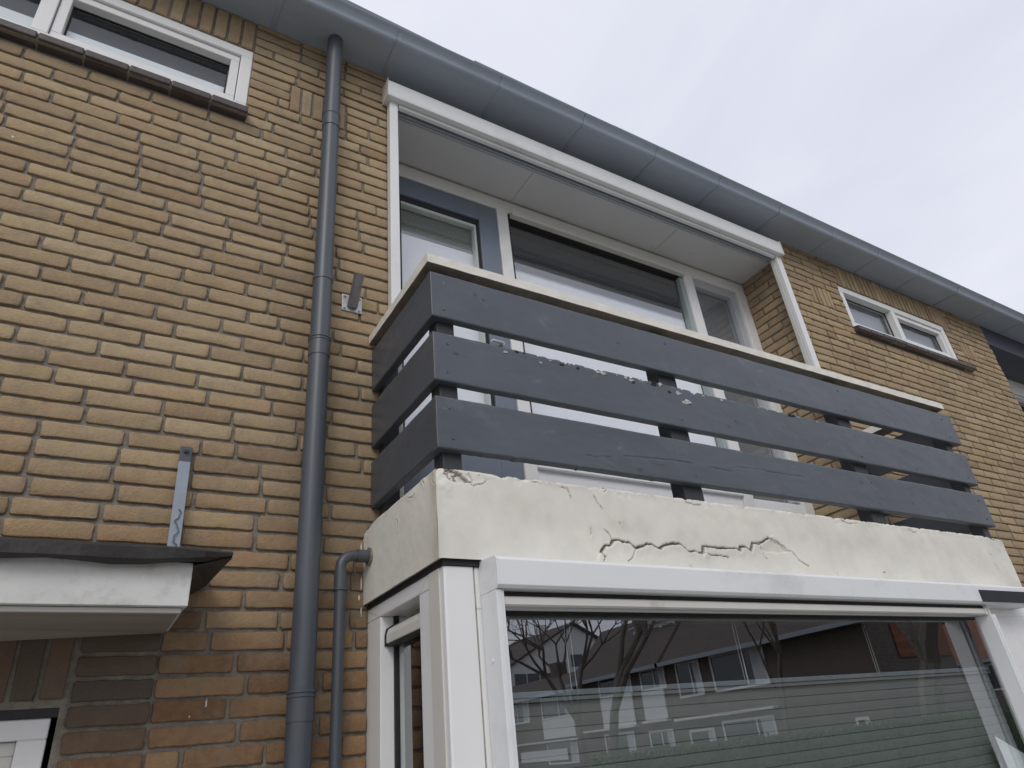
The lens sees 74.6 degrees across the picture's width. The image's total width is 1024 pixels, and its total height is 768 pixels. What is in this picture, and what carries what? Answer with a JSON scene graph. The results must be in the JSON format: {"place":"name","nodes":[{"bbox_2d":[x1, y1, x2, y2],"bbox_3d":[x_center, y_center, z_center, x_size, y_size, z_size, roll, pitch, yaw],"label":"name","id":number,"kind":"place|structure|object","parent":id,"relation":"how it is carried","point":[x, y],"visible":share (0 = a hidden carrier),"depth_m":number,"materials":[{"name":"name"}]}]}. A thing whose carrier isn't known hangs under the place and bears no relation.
{"place":"outdoors","nodes":[
{"label":"outdoors","id":0,"kind":"place"},
{"bbox_2d":[349,0,1023,313],"label":"sky","id":1,"kind":"structure","parent":0,"point":[896,126],"materials":[{"name":"white"}]},
{"bbox_3d":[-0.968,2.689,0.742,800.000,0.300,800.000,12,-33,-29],"label":"ground","id":2,"kind":"structure","parent":0,"visible":0},
{"bbox_2d":[0,0,1023,767],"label":"row house","id":3,"kind":"structure","parent":2,"relation":"on","point":[156,252],"depth_m":2.54,"materials":[{"name":"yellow brick"}]},
{"bbox_2d":[0,0,40,17],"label":"roller blind","id":4,"kind":"object","parent":3,"relation":"attached to","point":[29,8],"depth_m":2.80,"materials":[{"name":"black fabric"}]},
{"bbox_2d":[0,708,59,767],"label":"window","id":5,"kind":"structure","parent":3,"relation":"in","point":[24,733],"depth_m":1.70,"materials":[{"name":"white plastic"}]},
{"bbox_2d":[0,6,223,92],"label":"window film","id":6,"kind":"object","parent":3,"relation":"attached to","point":[14,16],"depth_m":2.89,"materials":[{"name":"white plastic"}]},
{"bbox_2d":[0,537,232,640],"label":"entrance canopy","id":7,"kind":"object","parent":3,"relation":"attached to","point":[51,589],"visible":1,"depth_m":1.63,"materials":[{"name":"beige paint"}]},
{"bbox_2d":[0,0,252,121],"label":"window","id":8,"kind":"structure","parent":3,"relation":"in","point":[47,32],"depth_m":2.90,"materials":[{"name":"white plastic"}]},
{"bbox_2d":[68,10,226,86],"bbox_3d":[-1.632,-1.461,3.015,0.670,0.234,0.030,12,-33,-29],"label":"roller blind","id":9,"kind":"object","parent":3,"relation":"attached to","point":[109,34],"visible":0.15,"depth_m":3.03,"materials":[{"name":"black fabric"}]},
{"bbox_2d":[167,446,192,546],"bbox_3d":[-1.030,0.390,2.075,0.036,0.453,0.077,12,-33,-29],"label":"canopy hanger","id":10,"kind":"object","parent":3,"relation":"attached to","point":[178,508],"visible":0.75,"depth_m":2.10,"materials":[{"name":"grey metal"}]},
{"bbox_2d":[283,34,342,767],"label":"downpipe","id":11,"kind":"object","parent":3,"relation":"attached to","point":[300,703],"visible":1,"depth_m":2.31,"materials":[{"name":"grey plastic"}]},
{"bbox_2d":[328,547,372,767],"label":"overflow pipe","id":12,"kind":"object","parent":3,"relation":"attached to","point":[339,591],"visible":1,"depth_m":2.10,"materials":[{"name":"grey plastic"}]},
{"bbox_2d":[342,273,364,313],"bbox_3d":[-0.652,-0.387,2.808,0.086,0.148,0.122,12,-33,-29],"label":"flagpole holder","id":13,"kind":"object","parent":3,"relation":"attached to","point":[352,301],"visible":1,"depth_m":2.80,"materials":[{"name":"metal"}]},
{"bbox_2d":[343,0,444,47],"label":"solar panel","id":14,"kind":"object","parent":3,"relation":"attached to","point":[354,4],"visible":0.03,"depth_m":3.63,"materials":[{"name":"glass"}]},
{"bbox_2d":[401,209,472,250],"bbox_3d":[-0.438,-0.890,3.891,0.465,0.153,0.004,12,-33,-29],"label":"venetian blind","id":15,"kind":"object","parent":3,"relation":"attached to","point":[436,230],"visible":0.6,"depth_m":3.89,"materials":[{"name":"white plastic"}]},
{"bbox_2d":[401,233,484,426],"bbox_3d":[-0.376,-0.219,3.534,0.500,1.345,0.001,12,-33,-29],"label":"net curtain","id":16,"kind":"object","parent":3,"relation":"hanging from","point":[415,250],"visible":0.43,"depth_m":3.69,"materials":[{"name":"white fabric"}]},
{"bbox_2d":[387,177,523,494],"bbox_3d":[-0.325,-0.168,3.444,0.747,2.220,0.105,12,-33,-29],"label":"balcony door","id":17,"kind":"structure","parent":3,"relation":"in","point":[415,197],"depth_m":3.88,"materials":[{"name":"grey paint"}]},
{"bbox_2d":[474,60,579,109],"bbox_3d":[-0.169,-1.880,4.880,1.021,0.037,1.650,12,2,-29],"label":"solar panel","id":18,"kind":"object","parent":3,"relation":"attached to","point":[512,78],"visible":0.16,"depth_m":4.01,"materials":[{"name":"glass"}]},
{"bbox_2d":[510,211,684,318],"bbox_3d":[0.623,-0.764,4.470,1.460,0.378,0.092,12,-33,-29],"label":"roller blind","id":19,"kind":"object","parent":3,"relation":"attached to","point":[549,257],"visible":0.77,"depth_m":4.45,"materials":[{"name":"black fabric"}]},
{"bbox_2d":[382,78,820,498],"bbox_3d":[0.763,-0.267,3.733,3.094,2.408,0.094,12,-33,-29],"label":"roller screen","id":20,"kind":"object","parent":3,"relation":"attached to","point":[406,102],"visible":0.75,"depth_m":3.98,"materials":[{"name":"white metal"}]},
{"bbox_2d":[201,0,1023,343],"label":"eaves gutter","id":21,"kind":"object","parent":3,"relation":"attached to","point":[415,62],"visible":0.96,"depth_m":4.16,"materials":[{"name":"grey metal"}]},
{"bbox_2d":[515,268,716,446],"bbox_3d":[0.658,-0.024,4.106,1.435,1.360,0.002,12,-33,-29],"label":"net curtain","id":22,"kind":"object","parent":3,"relation":"hanging from","point":[548,353],"visible":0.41,"depth_m":4.12,"materials":[{"name":"white fabric"}]},
{"bbox_2d":[363,253,1021,624],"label":"balcony","id":23,"kind":"structure","parent":3,"relation":"attached to","point":[447,511],"depth_m":2.54,"materials":[{"name":"beige paint"}]},
{"bbox_2d":[366,566,1023,767],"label":"bay window","id":24,"kind":"structure","parent":3,"relation":"in","point":[449,622],"depth_m":1.98,"materials":[{"name":"white plastic"}]},
{"bbox_2d":[696,292,786,502],"bbox_3d":[1.551,0.045,4.684,0.390,1.630,0.005,12,-33,-29],"label":"curtain","id":25,"kind":"object","parent":3,"relation":"hanging from","point":[717,318],"visible":0.21,"depth_m":4.94,"materials":[{"name":"grey fabric"}]},
{"bbox_2d":[479,555,1023,767],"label":"roller screen","id":26,"kind":"object","parent":3,"relation":"attached to","point":[520,583],"visible":1,"depth_m":2.16,"materials":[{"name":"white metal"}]},
{"bbox_2d":[512,619,1017,767],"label":"pleated blind","id":27,"kind":"object","parent":3,"relation":"attached to","point":[936,719],"visible":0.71,"depth_m":2.33,"materials":[{"name":"grey fabric"}]},
{"bbox_2d":[847,302,886,333],"bbox_3d":[2.886,-0.512,5.546,0.660,0.340,0.006,12,-33,-29],"label":"curtain","id":28,"kind":"object","parent":3,"relation":"hanging from","point":[866,318],"visible":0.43,"depth_m":5.62,"materials":[{"name":"white fabric"}]},
{"bbox_2d":[838,286,976,371],"bbox_3d":[3.336,-0.438,5.695,1.714,0.460,0.134,12,-33,-29],"label":"window","id":29,"kind":"structure","parent":3,"relation":"in","point":[893,317],"depth_m":5.67,"materials":[{"name":"white plastic"}]},
{"bbox_2d":[883,319,936,349],"bbox_3d":[3.539,-0.356,5.914,0.730,0.340,0.006,12,-33,-29],"label":"curtain","id":30,"kind":"object","parent":3,"relation":"hanging from","point":[910,334],"visible":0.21,"depth_m":6.01,"materials":[{"name":"white fabric"}]},
{"bbox_2d":[960,620,1023,752],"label":"curtain","id":31,"kind":"object","parent":3,"relation":"hanging from","point":[976,643],"depth_m":3.26,"materials":[{"name":"grey fabric"}]},
{"bbox_2d":[992,736,1023,767],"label":"folded cloth","id":32,"kind":"object","parent":3,"relation":"hanging from","point":[1009,756],"visible":1,"depth_m":2.82,"materials":[{"name":"white fabric"}]},
{"bbox_2d":[980,326,1023,411],"bbox_3d":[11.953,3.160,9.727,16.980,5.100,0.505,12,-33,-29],"label":"row house","id":33,"kind":"structure","parent":2,"relation":"on","point":[1008,353],"depth_m":6.92,"materials":[{"name":"brown brick"}]},
{"bbox_2d":[1007,379,1023,403],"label":"window frame","id":34,"kind":"structure","parent":33,"relation":"in","point":[1017,388],"depth_m":7.30,"materials":[{"name":"white plastic"}]}
]}

